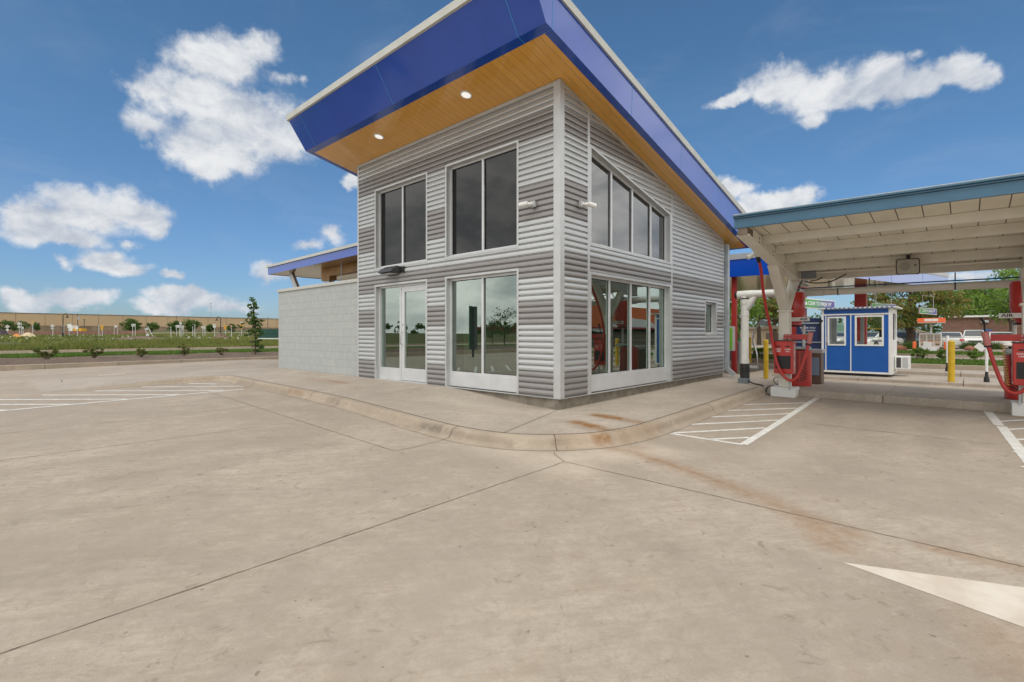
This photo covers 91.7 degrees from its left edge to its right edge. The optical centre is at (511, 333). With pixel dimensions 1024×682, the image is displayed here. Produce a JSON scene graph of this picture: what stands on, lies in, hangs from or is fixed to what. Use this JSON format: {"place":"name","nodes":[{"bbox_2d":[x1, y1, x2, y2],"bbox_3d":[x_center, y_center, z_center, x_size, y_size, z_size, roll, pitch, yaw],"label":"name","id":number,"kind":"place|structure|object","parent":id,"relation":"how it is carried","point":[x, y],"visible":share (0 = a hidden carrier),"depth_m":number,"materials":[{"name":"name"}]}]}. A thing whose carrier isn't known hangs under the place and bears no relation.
{"place":"outdoors","nodes":[
{"label":"outdoors","id":0,"kind":"place"},
{"bbox_2d":[0,348,253,353],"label":"street","id":1,"kind":"structure","parent":0,"point":[157,350],"depth_m":41.19,"materials":[{"name":"grey asphalt"}]},
{"bbox_2d":[0,346,278,352],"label":"street kerb","id":2,"kind":"structure","parent":1,"relation":"on","point":[74,350],"depth_m":38.58,"materials":[{"name":"concrete"}]},
{"bbox_2d":[0,330,273,344],"bbox_3d":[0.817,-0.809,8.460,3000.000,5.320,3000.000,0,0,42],"label":"ground","id":3,"kind":"structure","parent":0,"point":[81,338],"depth_m":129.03,"materials":[{"name":"green plant"}]},
{"bbox_2d":[0,319,30,330],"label":"tree","id":4,"kind":"object","parent":3,"relation":"on","point":[13,327],"visible":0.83,"depth_m":204.52,"materials":[{"name":"green plant"}]},
{"bbox_2d":[68,325,86,330],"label":"trailer","id":5,"kind":"object","parent":3,"relation":"on","point":[72,328],"visible":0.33,"depth_m":164.00,"materials":[{"name":"white paint"}]},
{"bbox_2d":[8,331,147,334],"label":"wall","id":6,"kind":"structure","parent":3,"relation":"on","point":[75,332],"depth_m":134.32,"materials":[{"name":"brick"}]},
{"bbox_2d":[119,318,142,330],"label":"tree","id":7,"kind":"object","parent":3,"relation":"on","point":[128,323],"visible":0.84,"depth_m":173.82,"materials":[{"name":"green plant"}]},
{"bbox_2d":[116,336,160,338],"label":"earth heap","id":8,"kind":"object","parent":3,"relation":"on","point":[141,337],"visible":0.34,"depth_m":77.10,"materials":[{"name":"beige soil"}]},
{"bbox_2d":[0,312,278,330],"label":"warehouse","id":9,"kind":"structure","parent":3,"relation":"on","point":[93,322],"depth_m":345.40,"materials":[{"name":"brown concrete"}]},
{"bbox_2d":[0,337,278,350],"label":"tall grass","id":10,"kind":"structure","parent":3,"relation":"on","point":[169,342],"depth_m":43.52,"materials":[{"name":"green plant"}]},
{"bbox_2d":[0,356,278,370],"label":"planting kerb","id":11,"kind":"structure","parent":3,"relation":"on","point":[40,366],"depth_m":20.01,"materials":[{"name":"concrete"}]},
{"bbox_2d":[145,322,159,331],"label":"tree","id":12,"kind":"object","parent":3,"relation":"on","point":[153,325],"visible":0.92,"depth_m":179.58,"materials":[{"name":"green plant"}]},
{"bbox_2d":[166,320,184,331],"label":"tree","id":13,"kind":"object","parent":3,"relation":"on","point":[173,325],"visible":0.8,"depth_m":183.75,"materials":[{"name":"green plant"}]},
{"bbox_2d":[183,319,202,331],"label":"tree","id":14,"kind":"object","parent":3,"relation":"on","point":[189,323],"visible":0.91,"depth_m":189.43,"materials":[{"name":"green plant"}]},
{"bbox_2d":[258,329,278,339],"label":"green screen","id":15,"kind":"object","parent":3,"relation":"on","point":[271,333],"visible":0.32,"depth_m":66.00,"materials":[{"name":"green fabric"}]},
{"bbox_2d":[740,326,778,343],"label":"outbuilding","id":16,"kind":"structure","parent":3,"relation":"on","point":[765,333],"depth_m":60.71,"materials":[{"name":"beige"}]},
{"bbox_2d":[766,333,778,343],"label":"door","id":17,"kind":"structure","parent":16,"relation":"in","point":[767,334],"depth_m":60.31,"materials":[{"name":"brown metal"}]},
{"bbox_2d":[730,313,941,332],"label":"treeline","id":18,"kind":"object","parent":3,"relation":"on","point":[938,327],"visible":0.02,"depth_m":164.05,"materials":[{"name":"green plant"}]},
{"bbox_2d":[730,252,949,372],"bbox_3d":[12.191,-0.889,24.340,17.559,4.580,11.182,0,0,-39],"label":"pay canopy","id":19,"kind":"object","parent":3,"relation":"on","point":[744,273],"visible":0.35,"depth_m":19.95,"materials":[{"name":"blue metal"}]},
{"bbox_2d":[805,298,834,308],"bbox_3d":[10.503,-1.009,16.961,1.729,0.384,0.112,0,0,-26],"label":"clearance sign","id":20,"kind":"object","parent":19,"relation":"attached to","point":[810,303],"visible":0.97,"depth_m":16.93,"materials":[{"name":"green metal"}]},
{"bbox_2d":[870,285,895,306],"bbox_3d":[16.388,-1.719,21.923,1.839,1.361,0.068,0,0,-26],"label":"clearance sign","id":21,"kind":"object","parent":19,"relation":"hanging from","point":[875,304],"visible":0.27,"depth_m":21.82,"materials":[{"name":"white paint"}]},
{"bbox_2d":[919,291,936,314],"bbox_3d":[20.938,-1.683,25.023,1.713,1.432,0.068,0,0,-28],"label":"clearance sign","id":22,"kind":"object","parent":19,"relation":"hanging from","point":[930,311],"visible":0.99,"depth_m":24.97,"materials":[{"name":"green metal"}]},
{"bbox_2d":[837,323,843,331],"bbox_3d":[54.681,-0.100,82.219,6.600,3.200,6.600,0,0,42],"label":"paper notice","id":23,"kind":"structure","parent":3,"relation":"on","point":[840,327],"depth_m":79.67,"materials":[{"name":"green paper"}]},
{"bbox_2d":[751,358,1003,370],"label":"verge kerb","id":24,"kind":"structure","parent":3,"relation":"on","point":[957,367],"depth_m":18.76,"materials":[{"name":"concrete"}]},
{"bbox_2d":[941,315,1021,346],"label":"restaurant","id":25,"kind":"structure","parent":3,"relation":"on","point":[969,322],"depth_m":50.33,"materials":[{"name":"brown brick"}]},
{"bbox_2d":[0,352,278,364],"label":"mulch bed","id":26,"kind":"object","parent":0,"point":[55,360],"visible":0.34,"depth_m":24.01,"materials":[{"name":"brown wood"}]},
{"bbox_2d":[33,345,59,358],"bbox_3d":[-20.982,0.835,22.403,0.699,0.710,0.953,0,0,42],"label":"shrub","id":27,"kind":"object","parent":26,"relation":"on","point":[46,353],"visible":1,"depth_m":22.41,"materials":[{"name":"green plant"}]},
{"bbox_2d":[82,346,104,357],"bbox_3d":[-19.808,0.874,23.533,0.750,0.630,0.820,0,0,0],"label":"shrub","id":28,"kind":"object","parent":26,"relation":"on","point":[91,350],"visible":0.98,"depth_m":23.44,"materials":[{"name":"green plant"}]},
{"bbox_2d":[135,348,147,356],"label":"shrub","id":29,"kind":"object","parent":26,"relation":"on","point":[144,351],"visible":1,"depth_m":24.77,"materials":[{"name":"green plant"}]},
{"bbox_2d":[176,343,192,355],"bbox_3d":[-16.919,0.834,25.755,0.621,0.709,0.679,0,0,17],"label":"shrub","id":30,"kind":"object","parent":26,"relation":"on","point":[184,351],"visible":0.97,"depth_m":25.64,"materials":[{"name":"green plant"}]},
{"bbox_2d":[215,347,228,354],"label":"shrub","id":31,"kind":"object","parent":26,"relation":"on","point":[221,349],"visible":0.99,"depth_m":26.44,"materials":[{"name":"green plant"}]},
{"bbox_2d":[237,297,265,353],"bbox_3d":[-14.878,-0.432,28.461,0.997,3.390,1.564,0,0,42],"label":"young tree","id":32,"kind":"object","parent":26,"relation":"on","point":[256,322],"visible":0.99,"depth_m":28.47,"materials":[{"name":"green plant"}]},
{"bbox_2d":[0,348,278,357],"bbox_3d":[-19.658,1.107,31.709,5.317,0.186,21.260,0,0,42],"label":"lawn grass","id":33,"kind":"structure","parent":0,"point":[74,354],"depth_m":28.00,"materials":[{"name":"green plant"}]},
{"bbox_2d":[148,332,258,332],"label":"street","id":34,"kind":"structure","parent":0,"point":[198,332],"depth_m":155.25,"materials":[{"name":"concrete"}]},
{"bbox_2d":[30,368,754,433],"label":"sidewalk","id":35,"kind":"structure","parent":0,"point":[464,408],"depth_m":9.35,"materials":[{"name":"concrete"}]},
{"bbox_2d":[0,359,1023,681],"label":"pavement","id":36,"kind":"structure","parent":0,"point":[574,567],"depth_m":3.57,"materials":[{"name":"concrete"}]},
{"bbox_2d":[277,279,356,375],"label":"block wall","id":37,"kind":"structure","parent":36,"relation":"on","point":[317,327],"depth_m":14.21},
{"bbox_2d":[266,243,356,286],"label":"tunnel roof","id":38,"kind":"structure","parent":37,"relation":"on","point":[334,264],"depth_m":18.23,"materials":[{"name":"blue metal"}]},
{"bbox_2d":[42,375,769,450],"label":"kerb","id":39,"kind":"structure","parent":36,"relation":"on","point":[655,428],"depth_m":7.60,"materials":[{"name":"concrete"}]},
{"bbox_2d":[60,375,755,449],"bbox_3d":[-2.980,1.278,10.062,16.473,0.364,6.156,0,0,11],"label":"kerb joint","id":40,"kind":"object","parent":39,"relation":"on","point":[487,430],"visible":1,"depth_m":7.90,"materials":[{"name":"grey concrete"}]},
{"bbox_2d":[0,362,1020,653],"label":"pavement joint","id":41,"kind":"object","parent":36,"relation":"on","point":[420,510],"visible":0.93,"depth_m":4.04,"materials":[{"name":"grey concrete"}]},
{"bbox_2d":[0,373,1023,626],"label":"road marking","id":42,"kind":"object","parent":36,"relation":"on","point":[1000,601],"visible":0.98,"depth_m":3.05,"materials":[{"name":"white paint"}]},
{"bbox_2d":[286,0,748,409],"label":"wash office","id":43,"kind":"structure","parent":36,"relation":"on","point":[452,135],"depth_m":10.14,"materials":[{"name":"grey metal"}]},
{"bbox_2d":[378,266,404,274],"bbox_3d":[-2.785,-1.484,11.574,0.720,0.190,0.342,0,0,42],"label":"wall lamp","id":44,"kind":"object","parent":43,"relation":"attached to","point":[391,270],"visible":0.98,"depth_m":11.49,"materials":[{"name":"grey metal"}]},
{"bbox_2d":[375,172,427,269],"bbox_3d":[-2.562,-2.555,11.610,2.072,1.979,0.177,0,0,42],"label":"window","id":45,"kind":"structure","parent":43,"relation":"in","point":[401,207],"depth_m":11.64,"materials":[{"name":"glass"}]},
{"bbox_2d":[400,284,425,381],"bbox_3d":[-2.232,-0.013,11.316,1.010,2.187,0.138,0,0,42],"label":"door","id":46,"kind":"structure","parent":43,"relation":"in","point":[419,375],"depth_m":11.56,"materials":[{"name":"white metal"}]},
{"bbox_2d":[445,140,519,258],"bbox_3d":[-0.588,-2.555,9.815,2.064,1.979,0.177,0,0,42],"label":"window","id":47,"kind":"structure","parent":43,"relation":"in","point":[481,189],"depth_m":9.83,"materials":[{"name":"glass"}]},
{"bbox_2d":[445,268,519,393],"bbox_3d":[-0.588,-0.048,9.816,2.064,2.298,0.175,0,0,42],"label":"window","id":48,"kind":"structure","parent":43,"relation":"in","point":[481,380],"depth_m":9.87,"materials":[{"name":"metal"}]},
{"bbox_2d":[518,200,535,207],"bbox_3d":[0.271,-2.283,8.756,0.318,0.124,0.141,0,0,-7],"label":"security camera","id":49,"kind":"object","parent":43,"relation":"attached to","point":[532,204],"visible":1,"depth_m":8.73,"materials":[{"name":"grey plastic"}]},
{"bbox_2d":[579,201,596,207],"bbox_3d":[1.342,-2.293,8.817,0.318,0.124,0.141,0,0,2],"label":"security camera","id":50,"kind":"object","parent":43,"relation":"attached to","point":[582,204],"visible":1,"depth_m":8.78,"materials":[{"name":"grey plastic"}]},
{"bbox_2d":[590,144,670,264],"bbox_3d":[2.510,-2.546,10.405,0.177,1.861,3.408,0,0,42],"label":"window","id":51,"kind":"structure","parent":43,"relation":"in","point":[625,219],"depth_m":10.26,"materials":[{"name":"glass"}]},
{"bbox_2d":[590,271,670,393],"bbox_3d":[2.509,-0.021,10.405,0.175,2.243,3.408,0,0,42],"label":"window","id":52,"kind":"structure","parent":43,"relation":"in","point":[607,380],"depth_m":10.43,"materials":[{"name":"metal"}]},
{"bbox_2d":[704,300,716,335],"bbox_3d":[5.324,-0.422,13.498,0.177,0.955,0.860,0,0,42],"label":"window","id":53,"kind":"structure","parent":43,"relation":"in","point":[712,304],"depth_m":13.74,"materials":[{"name":"metal"}]},
{"bbox_2d":[694,373,778,386],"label":"side walk slab","id":54,"kind":"structure","parent":36,"relation":"on","point":[727,379],"depth_m":12.95,"materials":[{"name":"concrete"}]},
{"bbox_2d":[734,289,774,377],"bbox_3d":[6.335,0.066,12.452,1.406,2.350,0.238,0,0,38],"label":"vent pipe","id":55,"kind":"object","parent":54,"relation":"on","point":[747,298],"visible":0.93,"depth_m":12.65,"materials":[{"name":"white plastic"}]},
{"bbox_2d":[764,340,768,378],"bbox_3d":[7.049,0.701,13.794,0.124,1.080,0.122,0,0,42],"label":"bollard","id":56,"kind":"object","parent":54,"relation":"on","point":[766,359],"visible":1,"depth_m":13.75,"materials":[{"name":"yellow metal"}]},
{"bbox_2d":[738,376,778,395],"bbox_3d":[5.981,1.185,11.834,0.559,0.389,1.608,0,0,-1],"label":"cable box","id":57,"kind":"object","parent":36,"relation":"on","point":[744,380],"visible":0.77,"depth_m":12.38,"materials":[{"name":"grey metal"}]},
{"bbox_2d":[750,320,767,368],"bbox_3d":[8.883,0.374,17.916,0.664,1.766,0.254,0,0,42],"label":"hose","id":58,"kind":"object","parent":36,"relation":"on","point":[763,322],"visible":0.98,"depth_m":17.94,"materials":[{"name":"silver metal"}]},
{"bbox_2d":[733,173,1023,415],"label":"vacuum canopy","id":59,"kind":"object","parent":36,"relation":"on","point":[977,220],"visible":0.96,"depth_m":8.61,"materials":[{"name":"white metal"}]},
{"bbox_2d":[896,255,919,274],"bbox_3d":[7.813,-1.359,9.808,0.375,0.402,0.188,0,0,42],"label":"loudspeaker","id":60,"kind":"object","parent":59,"relation":"hanging from","point":[908,265],"visible":1,"depth_m":9.75,"materials":[{"name":"beige plastic"}]},
{"bbox_2d":[800,272,1019,288],"bbox_3d":[9.266,-1.173,10.168,6.000,0.193,0.028,0,0,42],"label":"air line","id":61,"kind":"object","parent":59,"relation":"hanging from","point":[869,284],"visible":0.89,"depth_m":10.69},
{"bbox_2d":[797,259,1023,290],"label":"pipe","id":62,"kind":"object","parent":59,"relation":"attached to","point":[808,274],"visible":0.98,"depth_m":10.83,"materials":[{"name":"grey plastic"}]},
{"bbox_2d":[772,372,1003,388],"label":"booth island","id":63,"kind":"structure","parent":36,"relation":"on","point":[940,380],"depth_m":13.70,"materials":[{"name":"concrete"}]},
{"bbox_2d":[796,318,824,372],"bbox_3d":[9.677,0.378,16.102,0.720,1.755,0.670,0,0,42],"label":"sign","id":64,"kind":"object","parent":63,"relation":"on","point":[811,325],"visible":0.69,"depth_m":15.79,"materials":[{"name":"metal"}]},
{"bbox_2d":[816,306,910,376],"bbox_3d":[10.875,0.231,15.361,2.230,2.050,1.654,0,0,42],"label":"attendant booth","id":65,"kind":"object","parent":63,"relation":"on","point":[850,354],"visible":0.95,"depth_m":14.92,"materials":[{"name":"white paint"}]},
{"bbox_2d":[826,315,849,369],"bbox_3d":[9.976,0.271,15.214,0.622,1.660,0.120,0,0,42],"label":"sliding door","id":66,"kind":"structure","parent":65,"relation":"in","point":[838,355],"depth_m":15.18,"materials":[{"name":"white paint"}]},
{"bbox_2d":[855,315,883,345],"bbox_3d":[10.557,-0.092,14.692,0.700,0.905,0.070,0,0,42],"label":"window frame","id":67,"kind":"structure","parent":65,"relation":"in","point":[882,316],"depth_m":14.67,"materials":[{"name":"white paint"}]},
{"bbox_2d":[948,341,954,381],"bbox_3d":[11.477,0.716,12.983,0.144,1.080,0.142,0,0,42],"label":"bollard","id":68,"kind":"object","parent":63,"relation":"on","point":[951,361],"visible":1,"depth_m":12.93,"materials":[{"name":"yellow metal"}]},
{"bbox_2d":[983,347,989,381],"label":"lane gate","id":69,"kind":"structure","parent":63,"relation":"on","point":[986,378],"depth_m":12.94,"materials":[{"name":"white metal"}]},
{"bbox_2d":[763,382,1021,412],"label":"canopy island","id":70,"kind":"structure","parent":36,"relation":"on","point":[984,400],"depth_m":10.18,"materials":[{"name":"concrete"}]},
{"bbox_2d":[746,251,822,388],"bbox_3d":[6.081,-0.232,10.781,0.914,2.924,3.425,0,0,42],"label":"vacuum station","id":71,"kind":"object","parent":70,"relation":"on","point":[792,358],"visible":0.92,"depth_m":10.77,"materials":[{"name":"red metal"}]},
{"bbox_2d":[803,279,1017,295],"bbox_3d":[9.286,-0.992,10.190,6.001,0.191,0.176,0,0,42],"label":"vacuum duct","id":72,"kind":"object","parent":71,"relation":"attached to","point":[924,287],"visible":0.89,"depth_m":10.71,"materials":[{"name":"beige metal"}]},
{"bbox_2d":[809,349,824,383],"bbox_3d":[7.532,0.805,12.422,0.440,0.850,0.380,0,0,42],"label":"litter bin","id":73,"kind":"object","parent":70,"relation":"on","point":[817,366],"visible":0.53,"depth_m":12.23,"materials":[{"name":"brown metal"}]},
{"bbox_2d":[979,278,1023,404],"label":"vacuum station","id":74,"kind":"object","parent":70,"relation":"on","point":[1012,384],"visible":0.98,"depth_m":8.57,"materials":[{"name":"red metal"}]},
{"bbox_2d":[0,0,1023,332],"label":"sky","id":75,"kind":"structure","parent":0,"point":[152,163],"materials":[{"name":"blue"}]},
{"bbox_2d":[730,326,734,350],"bbox_3d":[7.660,0.470,17.540,0.340,1.540,0.257,0,0,42],"label":"sign","id":76,"kind":"object","parent":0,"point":[732,338],"visible":0.46,"depth_m":17.38,"materials":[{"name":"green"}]},
{"bbox_2d":[724,362,1003,378],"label":"lane island","id":77,"kind":"structure","parent":0,"point":[958,373],"depth_m":16.28,"materials":[{"name":"concrete"}]},
{"bbox_2d":[730,337,740,363],"bbox_3d":[9.283,0.691,20.624,0.450,1.080,0.410,0,0,42],"label":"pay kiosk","id":78,"kind":"object","parent":77,"relation":"on","point":[738,349],"visible":0.48,"depth_m":20.38,"materials":[{"name":"grey metal"}]},
{"bbox_2d":[749,337,750,362],"bbox_3d":[10.095,0.685,21.109,0.120,1.090,0.118,0,0,42],"label":"bollard","id":79,"kind":"object","parent":77,"relation":"on","point":[749,349],"visible":0.69,"depth_m":21.06,"materials":[{"name":"metal"}]},
{"bbox_2d":[945,336,948,370],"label":"lane gate","id":80,"kind":"structure","parent":77,"relation":"on","point":[947,340],"depth_m":16.31,"materials":[{"name":"white metal"}]},
{"bbox_2d":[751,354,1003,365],"bbox_3d":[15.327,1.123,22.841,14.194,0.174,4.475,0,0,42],"label":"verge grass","id":81,"kind":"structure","parent":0,"point":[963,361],"depth_m":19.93,"materials":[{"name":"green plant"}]},
{"bbox_2d":[753,348,763,356],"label":"shrub","id":82,"kind":"object","parent":81,"relation":"on","point":[761,350],"visible":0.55,"depth_m":24.05,"materials":[{"name":"green plant"}]},
{"bbox_2d":[910,348,929,358],"bbox_3d":[18.299,0.905,22.264,0.716,0.609,0.700,0,0,42],"label":"shrub","id":83,"kind":"object","parent":81,"relation":"on","point":[920,351],"visible":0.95,"depth_m":22.20,"materials":[{"name":"green plant"}]},
{"bbox_2d":[751,352,1003,359],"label":"access road","id":84,"kind":"structure","parent":0,"point":[938,357],"depth_m":25.98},
{"bbox_2d":[751,350,1003,357],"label":"access kerb","id":85,"kind":"structure","parent":84,"relation":"on","point":[934,355],"depth_m":27.96,"materials":[{"name":"concrete"}]},
{"bbox_2d":[974,343,984,358],"bbox_3d":[22.623,0.855,24.014,0.456,0.872,0.037,0,0,42],"label":"notice board","id":86,"kind":"object","parent":84,"relation":"on","point":[980,347],"visible":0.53,"depth_m":24.02,"materials":[{"name":"white paint"}]},
{"bbox_2d":[751,347,1009,355],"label":"lawn grass","id":87,"kind":"structure","parent":0,"point":[960,352],"depth_m":28.96,"materials":[{"name":"green plant"}]},
{"bbox_2d":[751,344,1011,351],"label":"car park","id":88,"kind":"structure","parent":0,"point":[956,348],"depth_m":42.30,"materials":[{"name":"grey asphalt"}]},
{"bbox_2d":[730,298,771,337],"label":"broadleaf tree","id":89,"kind":"object","parent":88,"relation":"on","point":[754,310],"visible":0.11,"depth_m":51.44,"materials":[{"name":"green plant"}]},
{"bbox_2d":[749,297,778,344],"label":"broadleaf tree","id":90,"kind":"object","parent":88,"relation":"on","point":[773,307],"visible":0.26,"depth_m":54.32,"materials":[{"name":"green plant"}]},
{"bbox_2d":[763,300,778,339],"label":"broadleaf tree","id":91,"kind":"object","parent":88,"relation":"on","point":[774,321],"visible":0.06,"depth_m":59.83,"materials":[{"name":"green plant"}]},
{"bbox_2d":[837,332,843,340],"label":"parked car","id":92,"kind":"object","parent":88,"relation":"on","point":[840,336],"visible":0.06,"depth_m":43.39,"materials":[{"name":"white paint"}]},
{"bbox_2d":[867,332,902,344],"bbox_3d":[29.197,0.540,40.001,4.620,1.420,2.080,0,0,-25],"label":"parked car","id":93,"kind":"object","parent":88,"relation":"on","point":[871,336],"visible":0.34,"depth_m":38.95,"materials":[{"name":"white paint"}]},
{"bbox_2d":[867,294,906,327],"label":"broadleaf tree","id":94,"kind":"object","parent":88,"relation":"on","point":[872,322],"visible":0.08,"depth_m":59.69,"materials":[{"name":"green plant"}]},
{"bbox_2d":[897,339,918,348],"bbox_3d":[29.869,0.786,37.290,1.954,0.750,1.852,0,0,42],"label":"grass clump","id":95,"kind":"object","parent":88,"relation":"on","point":[909,344],"visible":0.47,"depth_m":36.93,"materials":[{"name":"green plant"}]},
{"bbox_2d":[897,332,919,347],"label":"parked car","id":96,"kind":"object","parent":88,"relation":"on","point":[902,335],"visible":0.19,"depth_m":42.68,"materials":[{"name":"grey paint"}]},
{"bbox_2d":[850,290,974,344],"bbox_3d":[32.839,-1.770,41.116,7.387,6.250,8.092,0,0,10],"label":"broadleaf tree","id":97,"kind":"object","parent":88,"relation":"on","point":[908,323],"visible":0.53,"depth_m":39.31,"materials":[{"name":"green plant"}]},
{"bbox_2d":[939,332,964,345],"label":"parked car","id":98,"kind":"object","parent":88,"relation":"on","point":[957,337],"visible":0.3,"depth_m":41.54,"materials":[{"name":"white paint"}]},
{"bbox_2d":[926,289,987,315],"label":"broadleaf tree","id":99,"kind":"object","parent":88,"relation":"on","point":[962,305],"visible":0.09,"depth_m":64.73,"materials":[{"name":"green plant"}]},
{"bbox_2d":[957,339,982,348],"bbox_3d":[34.381,0.786,37.316,1.855,0.750,1.889,0,0,6],"label":"grass clump","id":100,"kind":"object","parent":88,"relation":"on","point":[964,345],"visible":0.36,"depth_m":37.20,"materials":[{"name":"green plant"}]},
{"bbox_2d":[962,330,983,344],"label":"parked car","id":101,"kind":"object","parent":88,"relation":"on","point":[973,335],"visible":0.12,"depth_m":45.21,"materials":[{"name":"white paint"}]},
{"bbox_2d":[954,279,1008,315],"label":"broadleaf tree","id":102,"kind":"object","parent":88,"relation":"on","point":[975,296],"visible":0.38,"depth_m":61.33,"materials":[{"name":"green plant"}]},
{"bbox_2d":[982,341,1006,349],"bbox_3d":[35.516,0.786,36.765,1.946,0.749,1.928,0,0,-12],"label":"grass clump","id":103,"kind":"object","parent":88,"relation":"on","point":[995,346],"visible":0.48,"depth_m":36.40,"materials":[{"name":"green plant"}]},
{"bbox_2d":[979,269,1019,347],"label":"broadleaf tree","id":104,"kind":"object","parent":88,"relation":"on","point":[998,302],"visible":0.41,"depth_m":44.30,"materials":[{"name":"green plant"}]},
{"bbox_2d":[989,332,1017,347],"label":"parked car","id":105,"kind":"object","parent":88,"relation":"on","point":[1009,343],"visible":0.15,"depth_m":40.63,"materials":[{"name":"white paint"}]},
{"bbox_2d":[917,318,945,350],"bbox_3d":[28.063,0.060,33.230,1.431,2.200,1.485,0,0,42],"label":"menu board","id":106,"kind":"object","parent":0,"point":[935,339],"visible":0.86,"depth_m":33.09,"materials":[{"name":"white paint"}]},
{"bbox_2d":[936,349,945,358],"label":"shrub","id":107,"kind":"object","parent":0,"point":[940,353],"visible":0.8,"depth_m":22.35,"materials":[{"name":"green plant"}]},
{"bbox_2d":[967,348,982,358],"bbox_3d":[20.280,0.918,21.765,0.495,0.582,0.670,0,0,17],"label":"shrub","id":108,"kind":"object","parent":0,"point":[971,354],"visible":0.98,"depth_m":21.70,"materials":[{"name":"green plant"}]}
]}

